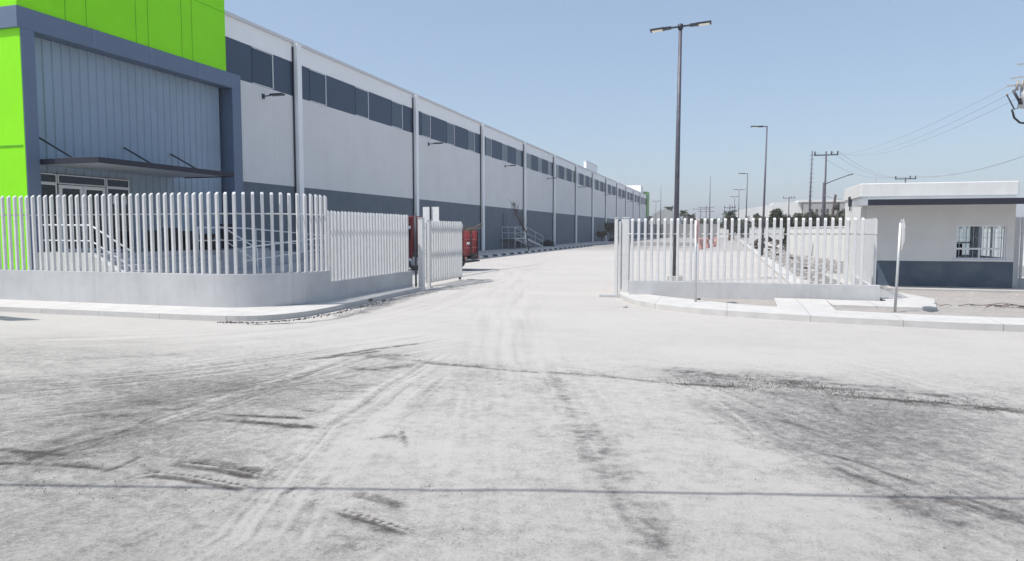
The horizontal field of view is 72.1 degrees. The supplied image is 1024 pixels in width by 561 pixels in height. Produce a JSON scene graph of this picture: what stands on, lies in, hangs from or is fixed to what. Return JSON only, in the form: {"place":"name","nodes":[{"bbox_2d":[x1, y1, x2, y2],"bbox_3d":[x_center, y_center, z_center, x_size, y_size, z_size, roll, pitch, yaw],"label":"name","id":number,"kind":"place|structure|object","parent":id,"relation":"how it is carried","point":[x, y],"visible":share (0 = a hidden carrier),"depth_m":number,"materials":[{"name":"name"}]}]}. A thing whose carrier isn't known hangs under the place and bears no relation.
{"place":"outdoors","nodes":[
{"label":"outdoors","id":0,"kind":"place"},
{"bbox_2d":[0,286,420,320],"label":"sidewalk","id":1,"kind":"structure","parent":0,"point":[178,312],"depth_m":14.40,"materials":[{"name":"concrete"}]},
{"bbox_2d":[327,282,487,316],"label":"loose gravel","id":2,"kind":"structure","parent":0,"point":[366,309],"depth_m":16.67,"materials":[{"name":"gravel"}]},
{"bbox_2d":[0,238,1023,560],"bbox_3d":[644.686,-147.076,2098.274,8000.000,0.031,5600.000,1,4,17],"label":"ground","id":3,"kind":"structure","parent":0,"point":[520,460],"depth_m":5.94,"materials":[{"name":"concrete"}]},
{"bbox_2d":[0,0,242,269],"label":"entrance block","id":4,"kind":"structure","parent":3,"relation":"on","point":[120,97],"depth_m":22.25,"materials":[{"name":"metal"}]},
{"bbox_2d":[41,173,56,183],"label":"window","id":5,"kind":"structure","parent":4,"relation":"in","point":[45,177],"depth_m":20.24,"materials":[{"name":"white glass"}]},
{"bbox_2d":[41,183,57,251],"bbox_3d":[-13.380,-1.791,20.168,0.050,2.000,0.810,1,4,17],"label":"window","id":6,"kind":"structure","parent":4,"relation":"in","point":[48,189],"depth_m":20.31,"materials":[{"name":"white glass"}]},
{"bbox_2d":[58,185,83,251],"bbox_3d":[-13.118,-1.839,20.986,0.050,1.980,0.790,1,4,17],"label":"door","id":7,"kind":"structure","parent":4,"relation":"in","point":[67,190],"depth_m":20.94,"materials":[{"name":"glass"}]},
{"bbox_2d":[56,174,105,186],"bbox_3d":[-13.009,-3.016,21.294,0.050,0.275,1.640,1,4,17],"label":"window","id":8,"kind":"structure","parent":4,"relation":"in","point":[61,179],"depth_m":21.24,"materials":[{"name":"white glass"}]},
{"bbox_2d":[83,186,107,251],"bbox_3d":[-12.846,-1.893,21.748,0.123,1.980,0.790,1,4,17],"label":"door","id":9,"kind":"structure","parent":4,"relation":"in","point":[87,190],"depth_m":21.72,"materials":[{"name":"glass"}]},
{"bbox_2d":[105,178,128,188],"bbox_3d":[-12.628,-3.104,22.534,0.050,0.275,0.880,1,4,17],"label":"window","id":10,"kind":"structure","parent":4,"relation":"in","point":[114,183],"depth_m":22.50,"materials":[{"name":"glass"}]},
{"bbox_2d":[105,187,129,250],"bbox_3d":[-12.628,-1.964,22.615,0.050,2.000,0.880,1,4,17],"label":"window","id":11,"kind":"structure","parent":4,"relation":"in","point":[109,190],"depth_m":22.61,"materials":[{"name":"glass"}]},
{"bbox_2d":[0,192,330,307],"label":"perimeter fence","id":12,"kind":"object","parent":3,"relation":"on","point":[203,289],"visible":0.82,"depth_m":15.16,"materials":[{"name":"metal"}]},
{"bbox_2d":[217,298,393,323],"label":"loose gravel","id":13,"kind":"structure","parent":3,"relation":"on","point":[308,317],"depth_m":13.88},
{"bbox_2d":[327,210,412,299],"bbox_3d":[-3.587,-0.641,18.158,0.186,2.210,4.584,1,4,16],"label":"perimeter fence","id":14,"kind":"object","parent":3,"relation":"on","point":[375,247],"visible":0.98,"depth_m":17.80,"materials":[{"name":"metal"}]},
{"bbox_2d":[414,213,416,286],"bbox_3d":[-2.813,-0.852,20.569,0.200,2.210,0.200,1,4,17],"label":"steel post","id":15,"kind":"object","parent":3,"relation":"on","point":[415,229],"visible":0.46,"depth_m":20.54,"materials":[{"name":"metal"}]},
{"bbox_2d":[338,268,497,284],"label":"yard","id":16,"kind":"structure","parent":3,"relation":"on","point":[466,272],"depth_m":28.42,"materials":[{"name":"concrete"}]},
{"bbox_2d":[37,248,268,273],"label":"entrance platform","id":17,"kind":"structure","parent":16,"relation":"on","point":[231,269],"depth_m":20.78,"materials":[{"name":"concrete"}]},
{"bbox_2d":[36,224,134,266],"bbox_3d":[-11.702,-0.785,19.100,3.624,1.504,0.048,1,4,17],"label":"handrail","id":18,"kind":"object","parent":17,"relation":"on","point":[128,249],"visible":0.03,"depth_m":18.96,"materials":[{"name":"white metal"}]},
{"bbox_2d":[147,230,161,250],"bbox_3d":[-11.361,-1.259,22.276,0.400,0.660,0.400,1,4,17],"label":"bin","id":19,"kind":"object","parent":17,"relation":"on","point":[155,240],"visible":0.35,"depth_m":22.14,"materials":[{"name":"black plastic"}]},
{"bbox_2d":[161,228,177,250],"bbox_3d":[-11.142,-1.349,22.988,0.380,0.740,0.380,1,4,17],"label":"bin","id":20,"kind":"object","parent":17,"relation":"on","point":[169,237],"visible":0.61,"depth_m":22.86,"materials":[{"name":"black plastic"}]},
{"bbox_2d":[182,231,192,249],"bbox_3d":[-10.922,-1.350,23.707,0.440,0.640,0.440,1,4,17],"label":"bin","id":21,"kind":"object","parent":17,"relation":"on","point":[184,240],"visible":0.23,"depth_m":23.56,"materials":[{"name":"black plastic"}]},
{"bbox_2d":[198,234,215,248],"bbox_3d":[-10.658,-1.361,24.569,0.540,0.540,0.540,1,4,17],"label":"bin","id":22,"kind":"object","parent":17,"relation":"on","point":[206,242],"visible":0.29,"depth_m":24.37,"materials":[{"name":"black plastic"}]},
{"bbox_2d":[219,224,232,248],"bbox_3d":[-10.336,-1.610,25.605,0.400,0.890,0.400,1,4,17],"label":"bin","id":23,"kind":"object","parent":17,"relation":"on","point":[230,236],"visible":0.56,"depth_m":25.48,"materials":[{"name":"black plastic"}]},
{"bbox_2d":[213,225,258,273],"bbox_3d":[-9.181,-0.895,23.414,1.725,1.874,0.048,1,4,17],"label":"handrail","id":24,"kind":"object","parent":17,"relation":"attached to","point":[241,251],"visible":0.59,"depth_m":23.25,"materials":[{"name":"white metal"}]},
{"bbox_2d":[206,249,348,273],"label":"access ramp","id":25,"kind":"structure","parent":16,"relation":"on","point":[267,261],"depth_m":25.43,"materials":[{"name":"concrete"}]},
{"bbox_2d":[197,227,348,258],"bbox_3d":[-8.664,-1.424,26.981,0.048,1.224,9.423,1,4,17],"label":"handrail","id":26,"kind":"object","parent":25,"relation":"on","point":[198,240],"visible":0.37,"depth_m":25.20,"materials":[{"name":"white metal"}]},
{"bbox_2d":[242,237,323,273],"bbox_3d":[-7.065,-0.994,26.427,0.048,1.644,9.244,1,4,17],"label":"handrail","id":27,"kind":"object","parent":25,"relation":"attached to","point":[274,250],"visible":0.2,"depth_m":23.53,"materials":[{"name":"white metal"}]},
{"bbox_2d":[423,206,438,233],"bbox_3d":[-3.238,-1.622,28.105,0.690,2.660,0.070,1,4,17],"label":"sign board","id":28,"kind":"object","parent":16,"relation":"on","point":[430,213],"visible":0.57,"depth_m":28.02,"materials":[{"name":"white paint"}]},
{"bbox_2d":[408,216,482,269],"bbox_3d":[-2.934,-1.619,30.292,3.413,2.295,1.922,1,4,17],"label":"stake truck","id":29,"kind":"object","parent":16,"relation":"on","point":[470,239],"visible":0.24,"depth_m":29.88,"materials":[{"name":"red paint"}]},
{"bbox_2d":[418,217,425,289],"bbox_3d":[-2.581,-0.754,20.172,0.300,2.090,0.365,1,4,17],"label":"gate post","id":30,"kind":"object","parent":3,"relation":"on","point":[421,253],"visible":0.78,"depth_m":20.08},
{"bbox_2d":[425,220,432,287],"bbox_3d":[-2.457,-0.786,20.986,0.180,2.040,0.275,1,4,17],"label":"gate post","id":31,"kind":"object","parent":3,"relation":"on","point":[429,252],"visible":0.98,"depth_m":20.91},
{"bbox_2d":[225,10,645,253],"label":"warehouse","id":32,"kind":"structure","parent":3,"relation":"on","point":[341,136],"depth_m":39.78,"materials":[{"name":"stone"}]},
{"bbox_2d":[251,47,273,88],"bbox_3d":[-10.404,-8.852,29.401,0.049,1.460,1.360,1,4,17],"label":"window","id":33,"kind":"structure","parent":32,"relation":"in","point":[262,62],"depth_m":29.39,"materials":[{"name":"glass"}]},
{"bbox_2d":[262,93,284,98],"bbox_3d":[-9.952,-7.692,29.303,0.979,0.200,0.280,1,4,17],"label":"wall lamp","id":34,"kind":"object","parent":32,"relation":"attached to","point":[273,94],"visible":1,"depth_m":29.26,"materials":[{"name":"metal"}]},
{"bbox_2d":[309,69,326,105],"bbox_3d":[-9.188,-9.132,33.359,0.049,1.460,1.360,1,4,17],"label":"window","id":35,"kind":"structure","parent":32,"relation":"in","point":[317,81],"depth_m":33.35,"materials":[{"name":"glass"}]},
{"bbox_2d":[355,87,368,118],"bbox_3d":[-7.957,-9.416,37.365,0.049,1.460,1.360,1,4,17],"label":"window","id":36,"kind":"structure","parent":32,"relation":"in","point":[361,96],"depth_m":37.35,"materials":[{"name":"glass"}]},
{"bbox_2d":[391,101,402,128],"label":"window","id":37,"kind":"structure","parent":32,"relation":"in","point":[396,108],"depth_m":41.36,"materials":[{"name":"glass"}]},
{"bbox_2d":[421,112,430,137],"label":"window","id":38,"kind":"structure","parent":32,"relation":"in","point":[425,118],"depth_m":45.25,"materials":[{"name":"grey glass"}]},
{"bbox_2d":[447,122,454,145],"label":"window","id":39,"kind":"structure","parent":32,"relation":"in","point":[450,127],"depth_m":49.34,"materials":[{"name":"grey glass"}]},
{"bbox_2d":[468,130,474,151],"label":"window","id":40,"kind":"structure","parent":32,"relation":"in","point":[471,135],"depth_m":53.31,"materials":[{"name":"grey glass"}]},
{"bbox_2d":[486,137,491,156],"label":"window","id":41,"kind":"structure","parent":32,"relation":"in","point":[488,141],"depth_m":57.20,"materials":[{"name":"grey glass"}]},
{"bbox_2d":[502,143,506,161],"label":"window","id":42,"kind":"structure","parent":32,"relation":"in","point":[504,147],"depth_m":61.17,"materials":[{"name":"grey glass"}]},
{"bbox_2d":[503,214,506,237],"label":"door","id":43,"kind":"structure","parent":32,"relation":"in","point":[504,215],"depth_m":61.57,"materials":[{"name":"metal"}]},
{"bbox_2d":[516,149,519,165],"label":"window","id":44,"kind":"structure","parent":32,"relation":"in","point":[517,151],"depth_m":65.10,"materials":[{"name":"grey glass"}]},
{"bbox_2d":[527,153,530,168],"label":"window","id":45,"kind":"structure","parent":32,"relation":"in","point":[528,155],"depth_m":68.56,"materials":[{"name":"grey glass"}]},
{"bbox_2d":[538,157,541,172],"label":"window","id":46,"kind":"structure","parent":32,"relation":"in","point":[539,159],"depth_m":72.70,"materials":[{"name":"grey glass"}]},
{"bbox_2d":[643,192,648,236],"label":"end block","id":47,"kind":"structure","parent":32,"relation":"attached to","point":[647,205],"depth_m":167.38,"materials":[{"name":"paint"}]},
{"bbox_2d":[425,220,461,282],"bbox_3d":[-2.177,-0.935,22.875,0.121,2.010,3.137,1,4,15],"label":"gate leaf","id":48,"kind":"object","parent":3,"relation":"on","point":[446,245],"visible":0.88,"depth_m":22.77,"materials":[{"name":"metal"}]},
{"bbox_2d":[418,279,492,290],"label":"gate track","id":49,"kind":"structure","parent":3,"relation":"on","point":[459,285],"depth_m":21.99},
{"bbox_2d":[466,242,618,259],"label":"kerb","id":50,"kind":"structure","parent":3,"relation":"on","point":[500,254],"depth_m":55.80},
{"bbox_2d":[596,231,607,241],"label":"shrub","id":51,"kind":"object","parent":3,"relation":"on","point":[602,234],"visible":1,"depth_m":101.22,"materials":[{"name":"green plant"}]},
{"bbox_2d":[604,222,614,238],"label":"shrub","id":52,"kind":"object","parent":3,"relation":"on","point":[609,227],"visible":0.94,"depth_m":107.38,"materials":[{"name":"green plant"}]},
{"bbox_2d":[614,217,618,294],"bbox_3d":[2.733,-0.614,18.407,0.180,2.060,0.275,1,4,17],"label":"gate post","id":53,"kind":"object","parent":3,"relation":"on","point":[616,257],"visible":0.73,"depth_m":18.32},
{"bbox_2d":[618,219,629,289],"bbox_3d":[3.288,-0.767,20.498,0.124,2.010,3.195,1,4,13],"label":"gate leaf","id":54,"kind":"object","parent":3,"relation":"on","point":[620,252],"visible":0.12,"depth_m":18.95,"materials":[{"name":"metal"}]},
{"bbox_2d":[622,217,630,291],"bbox_3d":[2.937,-0.593,18.116,0.340,2.060,0.395,1,4,17],"label":"gate post","id":55,"kind":"object","parent":3,"relation":"on","point":[625,255],"visible":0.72,"depth_m":18.01,"materials":[{"name":"metal"}]},
{"bbox_2d":[594,246,693,247],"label":"kerb","id":56,"kind":"structure","parent":3,"relation":"on","point":[648,246],"depth_m":70.68,"materials":[{"name":"concrete"}]},
{"bbox_2d":[603,242,693,245],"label":"gravel","id":57,"kind":"structure","parent":3,"relation":"on","point":[660,244],"depth_m":79.51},
{"bbox_2d":[650,20,711,280],"bbox_3d":[5.535,-4.191,23.419,1.962,8.489,0.480,1,4,17],"label":"street lamp","id":58,"kind":"object","parent":3,"relation":"on","point":[680,26],"visible":0.91,"depth_m":23.33,"materials":[{"name":"metal"}]},
{"bbox_2d":[648,224,716,237],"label":"yard wall","id":59,"kind":"structure","parent":3,"relation":"on","point":[701,227],"depth_m":168.70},
{"bbox_2d":[679,210,687,220],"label":"palm tree","id":60,"kind":"object","parent":3,"relation":"on","point":[683,213],"visible":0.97,"depth_m":193.38,"materials":[{"name":"green plant"}]},
{"bbox_2d":[686,213,695,222],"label":"palm tree","id":61,"kind":"object","parent":3,"relation":"on","point":[692,216],"visible":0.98,"depth_m":192.91,"materials":[{"name":"green plant"}]},
{"bbox_2d":[694,217,698,301],"bbox_3d":[4.058,-0.399,15.553,0.082,1.996,0.591,1,4,17],"label":"stop sign","id":62,"kind":"object","parent":3,"relation":"on","point":[696,233],"visible":0.89,"depth_m":15.54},
{"bbox_2d":[708,176,710,239],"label":"radio mast","id":63,"kind":"object","parent":3,"relation":"on","point":[709,217],"visible":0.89,"depth_m":132.35,"materials":[{"name":"metal"}]},
{"bbox_2d":[699,218,723,227],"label":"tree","id":64,"kind":"object","parent":3,"relation":"on","point":[714,221],"visible":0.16,"depth_m":182.76,"materials":[{"name":"green plant"}]},
{"bbox_2d":[720,210,737,239],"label":"palm tree","id":65,"kind":"object","parent":3,"relation":"on","point":[730,215],"visible":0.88,"depth_m":121.55,"materials":[{"name":"green plant"}]},
{"bbox_2d":[721,217,737,229],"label":"tree","id":66,"kind":"object","parent":3,"relation":"on","point":[728,225],"visible":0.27,"depth_m":142.04,"materials":[{"name":"green plant"}]},
{"bbox_2d":[720,228,748,237],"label":"yard wall","id":67,"kind":"structure","parent":3,"relation":"on","point":[722,231],"depth_m":173.40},
{"bbox_2d":[738,173,747,246],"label":"street lamp","id":68,"kind":"object","parent":3,"relation":"on","point":[746,194],"visible":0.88,"depth_m":73.59,"materials":[{"name":"metal"}]},
{"bbox_2d":[734,219,751,237],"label":"tree","id":69,"kind":"object","parent":3,"relation":"on","point":[742,225],"visible":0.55,"depth_m":168.62,"materials":[{"name":"green plant"}]},
{"bbox_2d":[627,218,880,300],"bbox_3d":[5.588,-0.458,16.705,5.700,2.050,0.160,1,4,17],"label":"perimeter fence","id":70,"kind":"object","parent":3,"relation":"on","point":[737,289],"visible":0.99,"depth_m":16.62,"materials":[{"name":"metal"}]},
{"bbox_2d":[753,213,764,227],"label":"bush","id":71,"kind":"object","parent":3,"relation":"on","point":[757,216],"visible":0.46,"depth_m":92.12,"materials":[{"name":"green plant"}]},
{"bbox_2d":[751,126,767,256],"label":"street lamp","id":72,"kind":"object","parent":3,"relation":"on","point":[762,238],"visible":0.83,"depth_m":42.29,"materials":[{"name":"metal"}]},
{"bbox_2d":[740,239,803,282],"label":"kerb","id":73,"kind":"structure","parent":3,"relation":"on","point":[776,267],"depth_m":29.41,"materials":[{"name":"concrete"}]},
{"bbox_2d":[764,208,783,227],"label":"bush","id":74,"kind":"object","parent":3,"relation":"on","point":[776,213],"visible":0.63,"depth_m":91.38,"materials":[{"name":"green plant"}]},
{"bbox_2d":[770,202,802,216],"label":"industrial building","id":75,"kind":"structure","parent":3,"relation":"on","point":[794,207],"depth_m":184.01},
{"bbox_2d":[778,214,794,227],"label":"bush","id":76,"kind":"object","parent":3,"relation":"on","point":[786,216],"visible":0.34,"depth_m":91.55,"materials":[{"name":"green plant"}]},
{"bbox_2d":[793,212,812,226],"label":"bush","id":77,"kind":"object","parent":3,"relation":"on","point":[799,216],"visible":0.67,"depth_m":90.08,"materials":[{"name":"green plant"}]},
{"bbox_2d":[808,151,813,226],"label":"radio mast","id":78,"kind":"object","parent":3,"relation":"on","point":[810,191],"visible":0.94,"depth_m":78.16,"materials":[{"name":"metal"}]},
{"bbox_2d":[789,226,844,260],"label":"yard wall","id":79,"kind":"structure","parent":3,"relation":"on","point":[813,244],"depth_m":42.70,"materials":[{"name":"concrete"}]},
{"bbox_2d":[807,211,830,226],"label":"bush","id":80,"kind":"object","parent":3,"relation":"on","point":[816,216],"visible":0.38,"depth_m":90.01,"materials":[{"name":"green plant"}]},
{"bbox_2d":[830,195,839,225],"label":"utility pole","id":81,"kind":"object","parent":3,"relation":"on","point":[836,205],"visible":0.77,"depth_m":75.61,"materials":[{"name":"grey wood"}]},
{"bbox_2d":[834,210,844,225],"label":"bush","id":82,"kind":"object","parent":3,"relation":"on","point":[840,214],"visible":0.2,"depth_m":88.99,"materials":[{"name":"green plant"}]},
{"bbox_2d":[684,290,1023,317],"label":"soil","id":83,"kind":"structure","parent":3,"relation":"on","point":[993,299],"depth_m":15.82,"materials":[{"name":"soil"}]},
{"bbox_2d":[933,303,1023,307],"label":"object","id":84,"kind":"object","parent":83,"relation":"on","point":[1003,306],"visible":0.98,"depth_m":14.96,"materials":[{"name":"brown plant"}]},
{"bbox_2d":[851,218,877,284],"bbox_3d":[9.081,-0.560,18.167,0.140,2.048,4.559,2,4,21],"label":"perimeter fence","id":85,"kind":"object","parent":3,"relation":"on","point":[870,257],"visible":0.64,"depth_m":17.21,"materials":[{"name":"metal"}]},
{"bbox_2d":[749,243,1023,283],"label":"gravel","id":86,"kind":"structure","parent":3,"relation":"on","point":[805,265],"depth_m":32.92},
{"bbox_2d":[783,222,786,250],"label":"cypress","id":87,"kind":"object","parent":86,"relation":"on","point":[785,237],"visible":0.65,"depth_m":55.88,"materials":[{"name":"green plant"}]},
{"bbox_2d":[814,151,838,225],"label":"utility pole","id":88,"kind":"object","parent":86,"relation":"on","point":[825,154],"visible":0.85,"depth_m":78.55,"materials":[{"name":"concrete"}]},
{"bbox_2d":[821,87,1005,154],"bbox_3d":[24.344,-10.102,49.867,0.011,4.511,61.262,1,4,18],"label":"overhead wire","id":89,"kind":"object","parent":88,"relation":"attached to","point":[937,121],"visible":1,"depth_m":27.80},
{"bbox_2d":[848,99,1015,155],"bbox_3d":[25.558,-9.877,49.510,0.011,4.911,61.341,1,4,20],"label":"overhead wire","id":90,"kind":"object","parent":88,"relation":"attached to","point":[938,134],"visible":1,"depth_m":29.73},
{"bbox_2d":[821,174,852,225],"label":"street lamp","id":91,"kind":"object","parent":86,"relation":"on","point":[822,220],"visible":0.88,"depth_m":76.95,"materials":[{"name":"metal"}]},
{"bbox_2d":[893,219,905,311],"bbox_3d":[7.690,-0.254,14.017,0.111,1.926,0.610,1,4,17],"label":"stop sign","id":92,"kind":"object","parent":3,"relation":"on","point":[901,234],"visible":0.89,"depth_m":13.98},
{"bbox_2d":[825,273,1023,292],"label":"plinth","id":93,"kind":"structure","parent":3,"relation":"on","point":[1013,289],"depth_m":19.25,"materials":[{"name":"concrete"}]},
{"bbox_2d":[840,232,1023,274],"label":"perimeter fence","id":94,"kind":"object","parent":3,"relation":"on","point":[841,269],"visible":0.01,"depth_m":25.85,"materials":[{"name":"metal"}]},
{"bbox_2d":[1005,63,1023,123],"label":"utility pole","id":95,"kind":"object","parent":3,"relation":"on","point":[1020,99],"visible":1,"depth_m":20.89,"materials":[{"name":"metal"}]},
{"bbox_2d":[1012,217,1023,286],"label":"perimeter fence","id":96,"kind":"object","parent":3,"relation":"on","point":[1017,259],"visible":0.52,"depth_m":19.89,"materials":[{"name":"metal"}]},
{"bbox_2d":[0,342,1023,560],"bbox_3d":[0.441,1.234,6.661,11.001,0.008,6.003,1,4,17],"label":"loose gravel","id":97,"kind":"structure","parent":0,"point":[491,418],"depth_m":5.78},
{"bbox_2d":[476,237,656,255],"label":"sidewalk","id":98,"kind":"structure","parent":0,"point":[497,251],"depth_m":62.23,"materials":[{"name":"concrete"}]},
{"bbox_2d":[507,198,528,249],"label":"sapling","id":99,"kind":"object","parent":98,"relation":"on","point":[515,210],"visible":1,"depth_m":56.53,"materials":[{"name":"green plant"}]},
{"bbox_2d":[501,227,542,248],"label":"steel stairs","id":100,"kind":"structure","parent":98,"relation":"on","point":[520,241],"depth_m":63.79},
{"bbox_2d":[541,239,554,245],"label":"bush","id":101,"kind":"object","parent":98,"relation":"on","point":[547,242],"visible":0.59,"depth_m":70.94,"materials":[{"name":"green plant"}]},
{"bbox_2d":[224,0,1023,221],"label":"sky","id":102,"kind":"structure","parent":0,"point":[576,81],"materials":[{"name":"blue"}]},
{"bbox_2d":[649,209,681,223],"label":"shade hall","id":103,"kind":"structure","parent":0,"point":[667,214],"depth_m":183.75,"materials":[{"name":"metal"}]},
{"bbox_2d":[736,205,771,227],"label":"industrial building","id":104,"kind":"structure","parent":0,"point":[751,212],"depth_m":188.55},
{"bbox_2d":[749,228,784,243],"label":"yard wall","id":105,"kind":"structure","parent":0,"point":[770,230],"depth_m":90.15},
{"bbox_2d":[763,251,841,283],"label":"loose gravel","id":106,"kind":"structure","parent":0,"point":[812,260],"depth_m":35.36,"materials":[{"name":"gravel"}]},
{"bbox_2d":[774,298,836,311],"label":"path","id":107,"kind":"structure","parent":0,"point":[824,305],"depth_m":14.92,"materials":[{"name":"concrete"}]},
{"bbox_2d":[795,199,844,214],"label":"industrial building","id":108,"kind":"structure","parent":0,"point":[816,206],"depth_m":179.98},
{"bbox_2d":[619,289,1023,331],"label":"sidewalk","id":109,"kind":"structure","parent":0,"point":[683,305],"depth_m":13.28,"materials":[{"name":"concrete"}]},
{"bbox_2d":[651,375,1023,415],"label":"loose gravel","id":110,"kind":"structure","parent":0,"point":[832,391],"depth_m":7.52,"materials":[{"name":"gravel"}]},
{"bbox_2d":[826,288,936,310],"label":"path","id":111,"kind":"structure","parent":0,"point":[905,301],"depth_m":15.43,"materials":[{"name":"concrete"}]},
{"bbox_2d":[843,181,1023,287],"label":"guard house","id":112,"kind":"structure","parent":0,"point":[959,234],"depth_m":19.75,"materials":[{"name":"paint"}]},
{"bbox_2d":[955,225,1006,259],"bbox_3d":[13.012,-1.068,19.581,1.230,0.960,0.060,1,4,17],"label":"window","id":113,"kind":"structure","parent":112,"relation":"in","point":[988,242],"depth_m":19.57,"materials":[{"name":"glass"}]},
{"bbox_2d":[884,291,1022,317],"bbox_3d":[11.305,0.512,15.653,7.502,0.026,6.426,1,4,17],"label":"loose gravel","id":114,"kind":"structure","parent":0,"point":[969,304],"depth_m":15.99,"materials":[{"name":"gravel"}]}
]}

